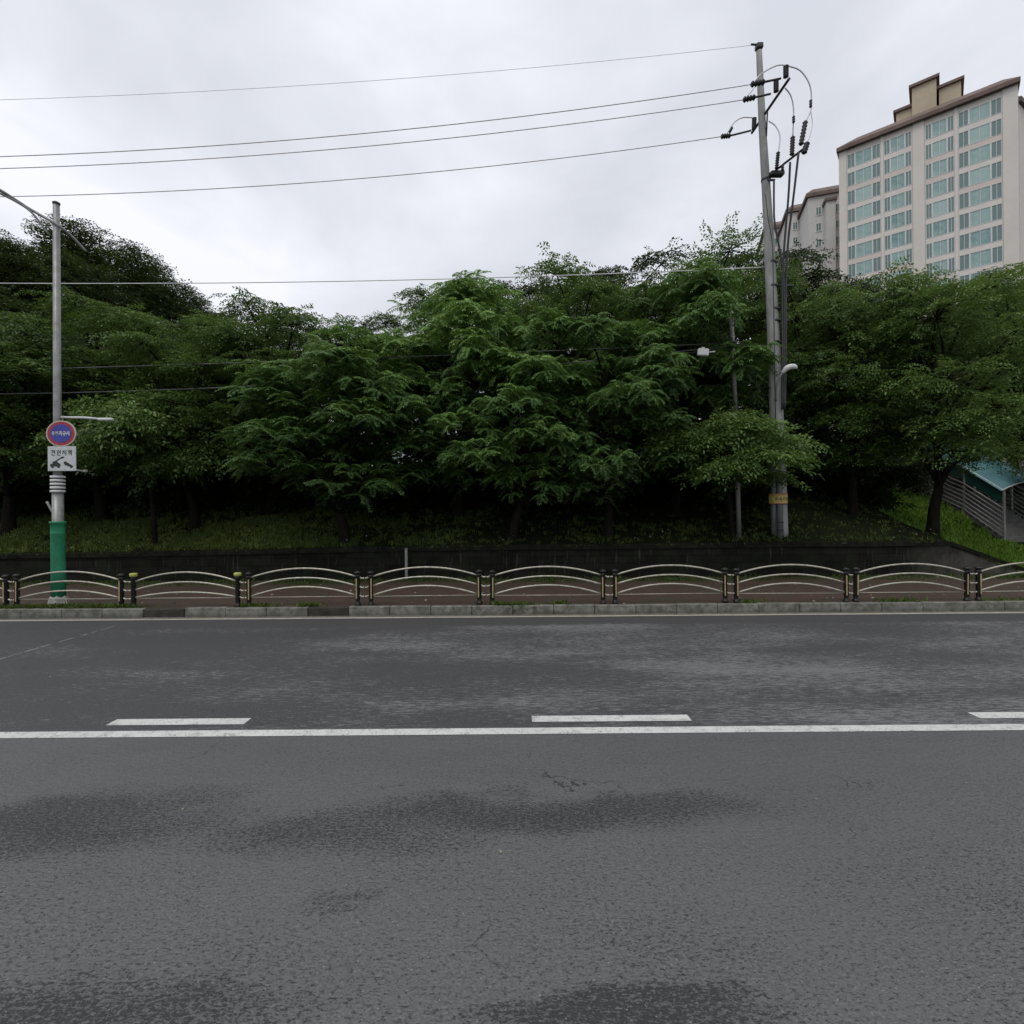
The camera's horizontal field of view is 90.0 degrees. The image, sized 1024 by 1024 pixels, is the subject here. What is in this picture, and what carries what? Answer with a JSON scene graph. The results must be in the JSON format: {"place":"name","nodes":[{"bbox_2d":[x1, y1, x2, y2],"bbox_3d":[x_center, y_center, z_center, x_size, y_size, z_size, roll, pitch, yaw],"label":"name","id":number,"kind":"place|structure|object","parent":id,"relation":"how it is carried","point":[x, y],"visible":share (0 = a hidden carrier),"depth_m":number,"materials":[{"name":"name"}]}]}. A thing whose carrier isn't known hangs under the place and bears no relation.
{"place":"outdoors","nodes":[
{"label":"outdoors","id":0,"kind":"place"},
{"bbox_2d":[0,612,1023,1023],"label":"road","id":1,"kind":"structure","parent":0,"point":[696,878],"depth_m":4.09,"materials":[{"name":"grey asphalt"}]},
{"bbox_2d":[0,600,1023,618],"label":"kerb","id":2,"kind":"structure","parent":1,"relation":"on","point":[10,613],"depth_m":12.48,"materials":[{"name":"concrete"}]},
{"bbox_2d":[0,724,1023,737],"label":"solid lane line","id":3,"kind":"object","parent":1,"relation":"on","point":[559,730],"visible":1,"depth_m":5.84,"materials":[{"name":"white paint"}]},
{"bbox_2d":[0,610,1023,619],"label":"gutter","id":4,"kind":"object","parent":1,"relation":"on","point":[507,615],"visible":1,"depth_m":12.38,"materials":[{"name":"concrete"}]},
{"bbox_2d":[0,612,1023,620],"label":"edge line","id":5,"kind":"object","parent":1,"relation":"on","point":[514,616],"visible":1,"depth_m":12.20,"materials":[{"name":"beige paint"}]},
{"bbox_2d":[107,712,1023,724],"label":"dashed lane line","id":6,"kind":"object","parent":1,"relation":"on","point":[573,718],"visible":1,"depth_m":6.17,"materials":[{"name":"white paint"}]},
{"bbox_2d":[0,298,1023,556],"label":"bank","id":7,"kind":"structure","parent":0,"point":[652,512],"depth_m":20.29,"materials":[{"name":"green plant"}]},
{"bbox_2d":[0,234,50,314],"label":"hill tree","id":8,"kind":"object","parent":7,"relation":"on","point":[6,271],"visible":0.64,"depth_m":60.33,"materials":[{"name":"green plant"}]},
{"bbox_2d":[0,295,84,338],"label":"hill tree","id":9,"kind":"object","parent":7,"relation":"on","point":[15,304],"visible":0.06,"depth_m":52.84,"materials":[{"name":"green plant"}]},
{"bbox_2d":[0,245,103,311],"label":"hill tree","id":10,"kind":"object","parent":7,"relation":"on","point":[39,287],"visible":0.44,"depth_m":59.98,"materials":[{"name":"green plant"}]},
{"bbox_2d":[0,473,115,523],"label":"shrub","id":11,"kind":"object","parent":7,"relation":"on","point":[35,503],"visible":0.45,"depth_m":21.65,"materials":[{"name":"green plant"}]},
{"bbox_2d":[0,324,121,534],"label":"roadside tree","id":12,"kind":"object","parent":7,"relation":"on","point":[10,358],"visible":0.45,"depth_m":19.48,"materials":[{"name":"green plant"}]},
{"bbox_2d":[20,214,118,298],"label":"hill tree","id":13,"kind":"object","parent":7,"relation":"on","point":[43,221],"visible":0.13,"depth_m":69.84,"materials":[{"name":"green plant"}]},
{"bbox_2d":[22,212,132,293],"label":"hill tree","id":14,"kind":"object","parent":7,"relation":"on","point":[78,231],"visible":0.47,"depth_m":68.16,"materials":[{"name":"green plant"}]},
{"bbox_2d":[37,256,148,328],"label":"hill tree","id":15,"kind":"object","parent":7,"relation":"on","point":[100,295],"visible":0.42,"depth_m":60.50,"materials":[{"name":"green plant"}]},
{"bbox_2d":[0,282,214,522],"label":"roadside tree","id":16,"kind":"object","parent":7,"relation":"on","point":[35,325],"visible":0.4,"depth_m":19.89,"materials":[{"name":"green plant"}]},
{"bbox_2d":[85,238,192,315],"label":"hill tree","id":17,"kind":"object","parent":7,"relation":"on","point":[137,275],"visible":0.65,"depth_m":69.28,"materials":[{"name":"green plant"}]},
{"bbox_2d":[25,383,252,544],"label":"tree","id":18,"kind":"object","parent":7,"relation":"on","point":[128,426],"visible":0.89,"depth_m":17.68,"materials":[{"name":"green plant"}]},
{"bbox_2d":[129,278,200,340],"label":"hill tree","id":19,"kind":"object","parent":7,"relation":"on","point":[168,311],"visible":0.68,"depth_m":69.08,"materials":[{"name":"green plant"}]},
{"bbox_2d":[121,275,213,323],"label":"hill tree","id":20,"kind":"object","parent":7,"relation":"on","point":[193,300],"visible":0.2,"depth_m":75.49,"materials":[{"name":"green plant"}]},
{"bbox_2d":[68,306,298,531],"bbox_3d":[-12.300,-3.635,20.670,8.466,9.510,8.220,0,0,33],"label":"roadside tree","id":21,"kind":"object","parent":7,"relation":"on","point":[187,359],"visible":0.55,"depth_m":19.12,"materials":[{"name":"green plant"}]},
{"bbox_2d":[118,305,251,449],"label":"woodland tree","id":22,"kind":"object","parent":7,"relation":"on","point":[183,328],"visible":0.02,"depth_m":26.29,"materials":[{"name":"green plant"}]},
{"bbox_2d":[165,286,337,515],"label":"roadside tree","id":23,"kind":"object","parent":7,"relation":"on","point":[289,317],"visible":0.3,"depth_m":20.76,"materials":[{"name":"green plant"}]},
{"bbox_2d":[201,315,351,454],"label":"woodland tree","id":24,"kind":"object","parent":7,"relation":"on","point":[326,336],"visible":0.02,"depth_m":26.32,"materials":[{"name":"green plant"}]},
{"bbox_2d":[211,315,453,544],"bbox_3d":[-5.936,-2.506,18.450,8.260,7.903,7.513,0,0,-15],"label":"pinnate tree","id":25,"kind":"object","parent":7,"relation":"on","point":[344,484],"visible":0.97,"depth_m":17.15,"materials":[{"name":"green plant"}]},
{"bbox_2d":[355,283,461,436],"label":"woodland tree","id":26,"kind":"object","parent":7,"relation":"on","point":[391,321],"visible":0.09,"depth_m":27.82,"materials":[{"name":"green plant"}]},
{"bbox_2d":[333,269,582,518],"bbox_3d":[-2.293,-4.328,21.028,10.570,9.845,9.489,0,0,10],"label":"pinnate tree","id":27,"kind":"object","parent":7,"relation":"on","point":[462,300],"visible":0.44,"depth_m":18.69,"materials":[{"name":"green plant"}]},
{"bbox_2d":[0,493,946,552],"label":"grass","id":28,"kind":"structure","parent":7,"relation":"on","point":[236,545],"depth_m":19.65,"materials":[{"name":"green plant"}]},
{"bbox_2d":[402,306,605,540],"bbox_3d":[-0.121,-3.013,18.595,6.682,8.750,7.347,0,0,44],"label":"pinnate tree","id":29,"kind":"object","parent":7,"relation":"on","point":[460,411],"visible":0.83,"depth_m":17.30,"materials":[{"name":"green plant"}]},
{"bbox_2d":[493,467,616,519],"bbox_3d":[2.054,-0.964,21.457,5.580,2.600,5.108,0,0,-14],"label":"shrub","id":30,"kind":"object","parent":7,"relation":"on","point":[560,505],"visible":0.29,"depth_m":20.52,"materials":[{"name":"green plant"}]},
{"bbox_2d":[504,281,623,359],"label":"woodland tree","id":31,"kind":"object","parent":7,"relation":"on","point":[529,292],"visible":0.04,"depth_m":26.67,"materials":[{"name":"green plant"}]},
{"bbox_2d":[499,241,686,454],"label":"roadside tree","id":32,"kind":"object","parent":7,"relation":"on","point":[569,295],"visible":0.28,"depth_m":21.59,"materials":[{"name":"green plant"}]},
{"bbox_2d":[521,312,708,539],"bbox_3d":[3.437,-2.937,18.689,6.788,8.514,6.174,0,0,39],"label":"pinnate tree","id":33,"kind":"object","parent":7,"relation":"on","point":[625,393],"visible":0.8,"depth_m":17.51,"materials":[{"name":"green plant"}]},
{"bbox_2d":[568,236,707,448],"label":"woodland tree","id":34,"kind":"object","parent":7,"relation":"on","point":[640,267],"visible":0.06,"depth_m":27.13,"materials":[{"name":"green plant"}]},
{"bbox_2d":[572,256,790,515],"bbox_3d":[6.628,-4.666,21.024,9.004,10.447,8.083,0,0,13],"label":"pinnate tree","id":35,"kind":"object","parent":7,"relation":"on","point":[710,295],"visible":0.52,"depth_m":19.23,"materials":[{"name":"green plant"}]},
{"bbox_2d":[639,273,764,422],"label":"woodland tree","id":36,"kind":"object","parent":7,"relation":"on","point":[662,322],"visible":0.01,"depth_m":24.93,"materials":[{"name":"green plant"}]},
{"bbox_2d":[623,406,833,540],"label":"tree","id":37,"kind":"object","parent":7,"relation":"on","point":[727,469],"visible":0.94,"depth_m":17.23,"materials":[{"name":"green plant"}]},
{"bbox_2d":[629,211,832,427],"bbox_3d":[9.746,-7.040,25.303,9.753,12.492,9.257,0,0,-38],"label":"roadside tree","id":38,"kind":"object","parent":7,"relation":"on","point":[746,291],"visible":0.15,"depth_m":23.04,"materials":[{"name":"green plant"}]},
{"bbox_2d":[726,304,740,537],"bbox_3d":[7.984,-3.163,18.441,0.544,8.678,0.283,0,0,0],"label":"cable pole","id":39,"kind":"object","parent":7,"relation":"on","point":[737,494],"visible":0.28,"depth_m":18.43,"materials":[{"name":"metal"}]},
{"bbox_2d":[0,342,726,370],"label":"communication cable","id":40,"kind":"object","parent":39,"relation":"attached to","point":[373,357],"visible":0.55,"depth_m":18.52,"materials":[{"name":"black rubber"}]},
{"bbox_2d":[720,42,812,537],"bbox_3d":[9.228,-8.018,18.457,2.314,18.383,2.586,0,0,0],"label":"utility pole","id":41,"kind":"object","parent":7,"relation":"on","point":[778,498],"visible":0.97,"depth_m":18.56,"materials":[{"name":"concrete"}]},
{"bbox_2d":[0,136,720,196],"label":"power line","id":42,"kind":"object","parent":41,"relation":"attached to","point":[366,177],"visible":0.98,"depth_m":19.64,"materials":[{"name":"black rubber"}]},
{"bbox_2d":[0,99,742,168],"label":"power line","id":43,"kind":"object","parent":41,"relation":"attached to","point":[371,145],"visible":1,"depth_m":17.99,"materials":[{"name":"black rubber"}]},
{"bbox_2d":[0,84,750,156],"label":"power line","id":44,"kind":"object","parent":41,"relation":"attached to","point":[378,131],"visible":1,"depth_m":17.34,"materials":[{"name":"black rubber"}]},
{"bbox_2d":[0,267,764,283],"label":"telephone wire","id":45,"kind":"object","parent":41,"relation":"attached to","point":[371,280],"visible":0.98,"depth_m":18.89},
{"bbox_2d":[702,239,860,450],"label":"woodland tree","id":46,"kind":"object","parent":7,"relation":"on","point":[797,255],"visible":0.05,"depth_m":27.09,"materials":[{"name":"green plant"}]},
{"bbox_2d":[777,204,801,447],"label":"apartment block","id":47,"kind":"structure","parent":7,"relation":"on","point":[795,230],"depth_m":96.76,"materials":[{"name":"beige concrete"}]},
{"bbox_2d":[738,269,880,496],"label":"roadside tree","id":48,"kind":"object","parent":7,"relation":"on","point":[794,311],"visible":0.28,"depth_m":22.35,"materials":[{"name":"green plant"}]},
{"bbox_2d":[797,185,839,430],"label":"apartment block","id":49,"kind":"structure","parent":7,"relation":"on","point":[818,215],"depth_m":89.31,"materials":[{"name":"beige concrete"}]},
{"bbox_2d":[787,442,870,500],"bbox_3d":[14.155,-1.795,23.597,4.888,3.084,4.474,0,0,17],"label":"shrub","id":50,"kind":"object","parent":7,"relation":"on","point":[830,484],"visible":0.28,"depth_m":22.67,"materials":[{"name":"green plant"}]},
{"bbox_2d":[751,264,913,442],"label":"woodland tree","id":51,"kind":"object","parent":7,"relation":"on","point":[814,275],"visible":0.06,"depth_m":26.41,"materials":[{"name":"green plant"}]},
{"bbox_2d":[758,291,979,516],"bbox_3d":[13.682,-4.139,20.639,7.090,9.362,6.974,0,0,9],"label":"roadside tree","id":52,"kind":"object","parent":7,"relation":"on","point":[851,448],"visible":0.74,"depth_m":19.61,"materials":[{"name":"green plant"}]},
{"bbox_2d":[822,454,943,517],"bbox_3d":[16.527,-1.082,23.110,4.659,3.308,4.265,0,0,39],"label":"shrub","id":53,"kind":"object","parent":7,"relation":"on","point":[875,494],"visible":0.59,"depth_m":22.35,"materials":[{"name":"green plant"}]},
{"bbox_2d":[808,282,986,493],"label":"woodland tree","id":54,"kind":"object","parent":7,"relation":"on","point":[967,361],"visible":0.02,"depth_m":26.04,"materials":[{"name":"green plant"}]},
{"bbox_2d":[790,255,1023,536],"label":"roadside tree","id":55,"kind":"object","parent":7,"relation":"on","point":[935,382],"visible":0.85,"depth_m":18.20,"materials":[{"name":"green plant"}]},
{"bbox_2d":[836,72,1020,392],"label":"apartment tower","id":56,"kind":"structure","parent":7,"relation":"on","point":[930,174],"depth_m":72.02,"materials":[{"name":"beige paint"}]},
{"bbox_2d":[847,143,879,168],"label":"window","id":57,"kind":"structure","parent":56,"relation":"in","point":[865,155],"depth_m":77.16,"materials":[{"name":"teal glass"}]},
{"bbox_2d":[847,162,880,186],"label":"window","id":58,"kind":"structure","parent":56,"relation":"in","point":[867,173],"depth_m":77.14,"materials":[{"name":"teal glass"}]},
{"bbox_2d":[847,181,880,204],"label":"window","id":59,"kind":"structure","parent":56,"relation":"in","point":[872,190],"depth_m":77.16,"materials":[{"name":"teal glass"}]},
{"bbox_2d":[848,200,880,223],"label":"window","id":60,"kind":"structure","parent":56,"relation":"in","point":[871,209],"depth_m":77.16,"materials":[{"name":"teal glass"}]},
{"bbox_2d":[848,219,880,241],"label":"window","id":61,"kind":"structure","parent":56,"relation":"in","point":[867,229],"depth_m":77.18,"materials":[{"name":"teal glass"}]},
{"bbox_2d":[848,237,880,259],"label":"window","id":62,"kind":"structure","parent":56,"relation":"in","point":[873,246],"depth_m":77.18,"materials":[{"name":"teal glass"}]},
{"bbox_2d":[848,256,880,278],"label":"window","id":63,"kind":"structure","parent":56,"relation":"in","point":[871,265],"depth_m":77.12,"materials":[{"name":"teal glass"}]},
{"bbox_2d":[884,131,911,155],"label":"window","id":64,"kind":"structure","parent":56,"relation":"in","point":[902,141],"depth_m":74.53,"materials":[{"name":"teal glass"}]},
{"bbox_2d":[884,150,911,174],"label":"window","id":65,"kind":"structure","parent":56,"relation":"in","point":[903,160],"depth_m":74.51,"materials":[{"name":"teal glass"}]},
{"bbox_2d":[884,170,911,193],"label":"window","id":66,"kind":"structure","parent":56,"relation":"in","point":[904,179],"depth_m":74.53,"materials":[{"name":"teal glass"}]},
{"bbox_2d":[884,190,911,212],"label":"window","id":67,"kind":"structure","parent":56,"relation":"in","point":[899,200],"depth_m":74.55,"materials":[{"name":"teal glass"}]},
{"bbox_2d":[884,209,911,230],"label":"window","id":68,"kind":"structure","parent":56,"relation":"in","point":[904,218],"depth_m":74.55,"materials":[{"name":"teal glass"}]},
{"bbox_2d":[885,229,911,249],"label":"window","id":69,"kind":"structure","parent":56,"relation":"in","point":[898,239],"depth_m":74.57,"materials":[{"name":"teal glass"}]},
{"bbox_2d":[925,115,953,140],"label":"window","id":70,"kind":"structure","parent":56,"relation":"in","point":[945,125],"depth_m":71.52,"materials":[{"name":"teal glass"}]},
{"bbox_2d":[925,135,953,159],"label":"window","id":71,"kind":"structure","parent":56,"relation":"in","point":[946,145],"depth_m":71.54,"materials":[{"name":"teal glass"}]},
{"bbox_2d":[925,156,953,179],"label":"window","id":72,"kind":"structure","parent":56,"relation":"in","point":[940,167],"depth_m":71.56,"materials":[{"name":"teal glass"}]},
{"bbox_2d":[926,176,953,199],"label":"window","id":73,"kind":"structure","parent":56,"relation":"in","point":[944,186],"depth_m":71.54,"materials":[{"name":"teal glass"}]},
{"bbox_2d":[926,196,954,219],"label":"window","id":74,"kind":"structure","parent":56,"relation":"in","point":[940,207],"depth_m":71.56,"materials":[{"name":"teal glass"}]},
{"bbox_2d":[926,216,954,238],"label":"window","id":75,"kind":"structure","parent":56,"relation":"in","point":[945,226],"depth_m":71.56,"materials":[{"name":"teal glass"}]},
{"bbox_2d":[926,237,954,258],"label":"window","id":76,"kind":"structure","parent":56,"relation":"in","point":[946,246],"depth_m":71.52,"materials":[{"name":"teal glass"}]},
{"bbox_2d":[958,97,1001,127],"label":"window","id":77,"kind":"structure","parent":56,"relation":"in","point":[993,107],"depth_m":68.86,"materials":[{"name":"teal glass"}]},
{"bbox_2d":[958,118,1001,148],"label":"window","id":78,"kind":"structure","parent":56,"relation":"in","point":[994,128],"depth_m":68.88,"materials":[{"name":"teal glass"}]},
{"bbox_2d":[958,139,1001,168],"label":"window","id":79,"kind":"structure","parent":56,"relation":"in","point":[994,149],"depth_m":68.88,"materials":[{"name":"teal glass"}]},
{"bbox_2d":[959,160,1001,189],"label":"window","id":80,"kind":"structure","parent":56,"relation":"in","point":[994,170],"depth_m":68.90,"materials":[{"name":"teal glass"}]},
{"bbox_2d":[959,182,1001,209],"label":"window","id":81,"kind":"structure","parent":56,"relation":"in","point":[994,191],"depth_m":68.90,"materials":[{"name":"teal glass"}]},
{"bbox_2d":[959,203,1002,229],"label":"window","id":82,"kind":"structure","parent":56,"relation":"in","point":[995,212],"depth_m":68.85,"materials":[{"name":"teal glass"}]},
{"bbox_2d":[959,224,1002,250],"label":"window","id":83,"kind":"structure","parent":56,"relation":"in","point":[995,233],"depth_m":68.86,"materials":[{"name":"teal glass"}]},
{"bbox_2d":[959,245,1002,270],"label":"window","id":84,"kind":"structure","parent":56,"relation":"in","point":[991,255],"depth_m":68.88,"materials":[{"name":"teal glass"}]},
{"bbox_2d":[891,440,1023,541],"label":"covered stairway","id":85,"kind":"object","parent":7,"relation":"on","point":[999,521],"visible":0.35,"depth_m":24.37,"materials":[{"name":"metal"}]},
{"bbox_2d":[916,261,1023,494],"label":"roadside tree","id":86,"kind":"object","parent":7,"relation":"on","point":[984,354],"visible":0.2,"depth_m":27.69,"materials":[{"name":"green plant"}]},
{"bbox_2d":[1018,96,1023,287],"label":"apartment block","id":87,"kind":"structure","parent":7,"relation":"on","point":[1021,166],"depth_m":70.30,"materials":[{"name":"beige paint"}]},
{"bbox_2d":[0,574,1023,607],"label":"sidewalk","id":88,"kind":"structure","parent":0,"point":[290,597],"depth_m":14.61,"materials":[{"name":"red brick"}]},
{"bbox_2d":[0,189,113,604],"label":"street lamp","id":89,"kind":"object","parent":88,"relation":"on","point":[57,523],"visible":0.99,"depth_m":12.98,"materials":[{"name":"metal"}]},
{"bbox_2d":[46,421,76,445],"bbox_3d":[-11.328,-1.972,12.904,0.750,0.652,0.112,0,0,0],"label":"no parking sign","id":90,"kind":"object","parent":89,"relation":"attached to","point":[61,433],"visible":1,"depth_m":12.86,"materials":[{"name":"blue metal"}]},
{"bbox_2d":[48,446,75,470],"bbox_3d":[-11.311,-1.340,12.907,0.710,0.620,0.106,0,0,0],"label":"tow zone sign","id":91,"kind":"object","parent":89,"relation":"attached to","point":[61,458],"visible":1,"depth_m":12.86,"materials":[{"name":"metal"}]},
{"bbox_2d":[12,571,130,606],"bbox_3d":[-10.937,1.929,12.763,2.975,0.929,0.166,0,0,0],"label":"fence panel","id":92,"kind":"object","parent":88,"relation":"on","point":[17,579],"visible":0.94,"depth_m":12.75,"materials":[{"name":"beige metal"}]},
{"bbox_2d":[129,571,245,606],"bbox_3d":[-8.032,1.922,12.756,2.969,0.888,0.175,0,0,0],"label":"fence panel","id":93,"kind":"object","parent":88,"relation":"on","point":[134,597],"visible":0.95,"depth_m":12.74,"materials":[{"name":"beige metal"}]},
{"bbox_2d":[245,567,368,605],"bbox_3d":[-5.102,1.860,12.762,3.081,0.956,0.166,-1,0,0],"label":"fence panel","id":94,"kind":"object","parent":88,"relation":"on","point":[249,596],"visible":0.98,"depth_m":12.74,"materials":[{"name":"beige metal"}]},
{"bbox_2d":[367,566,489,605],"bbox_3d":[-2.068,1.832,12.769,3.071,0.956,0.166,-1,-1,0],"label":"fence panel","id":95,"kind":"object","parent":88,"relation":"on","point":[478,574],"visible":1,"depth_m":12.75,"materials":[{"name":"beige metal"}]},
{"bbox_2d":[0,541,1023,581],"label":"retaining wall","id":96,"kind":"structure","parent":88,"relation":"on","point":[741,556],"depth_m":17.71,"materials":[{"name":"concrete"}]},
{"bbox_2d":[0,540,1023,586],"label":"weeds","id":97,"kind":"object","parent":88,"relation":"on","point":[554,579],"visible":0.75,"depth_m":17.13,"materials":[{"name":"green plant"}]},
{"bbox_2d":[0,595,1023,610],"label":"weeds","id":98,"kind":"object","parent":88,"relation":"on","point":[252,604],"visible":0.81,"depth_m":12.64,"materials":[{"name":"green plant"}]},
{"bbox_2d":[489,566,612,604],"bbox_3d":[0.988,1.819,12.769,3.134,0.956,0.166,0,-1,0],"label":"fence panel","id":99,"kind":"object","parent":88,"relation":"on","point":[602,574],"visible":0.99,"depth_m":12.75,"materials":[{"name":"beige metal"}]},
{"bbox_2d":[611,564,733,603],"bbox_3d":[4.036,1.784,12.765,3.113,0.956,0.166,-1,-1,0],"label":"fence panel","id":100,"kind":"object","parent":88,"relation":"on","point":[724,572],"visible":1,"depth_m":12.75,"materials":[{"name":"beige metal"}]},
{"bbox_2d":[732,564,853,602],"bbox_3d":[7.060,1.772,12.768,3.113,0.956,0.166,0,-1,0],"label":"fence panel","id":101,"kind":"object","parent":88,"relation":"on","point":[845,581],"visible":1,"depth_m":12.75,"materials":[{"name":"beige metal"}]},
{"bbox_2d":[852,563,977,601],"bbox_3d":[10.047,1.745,12.753,3.134,0.956,0.166,0,1,0],"label":"fence panel","id":102,"kind":"object","parent":88,"relation":"on","point":[966,580],"visible":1,"depth_m":12.73,"materials":[{"name":"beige metal"}]},
{"bbox_2d":[973,562,1023,600],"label":"fence panel","id":103,"kind":"object","parent":88,"relation":"on","point":[978,580],"visible":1,"depth_m":12.75,"materials":[{"name":"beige metal"}]},
{"bbox_2d":[0,0,1023,456],"label":"sky","id":104,"kind":"structure","parent":0,"point":[860,59],"materials":[{"name":"white"}]},
{"bbox_2d":[874,486,1023,571],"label":"grass","id":105,"kind":"structure","parent":0,"point":[1004,550],"depth_m":23.32,"materials":[{"name":"green plant"}]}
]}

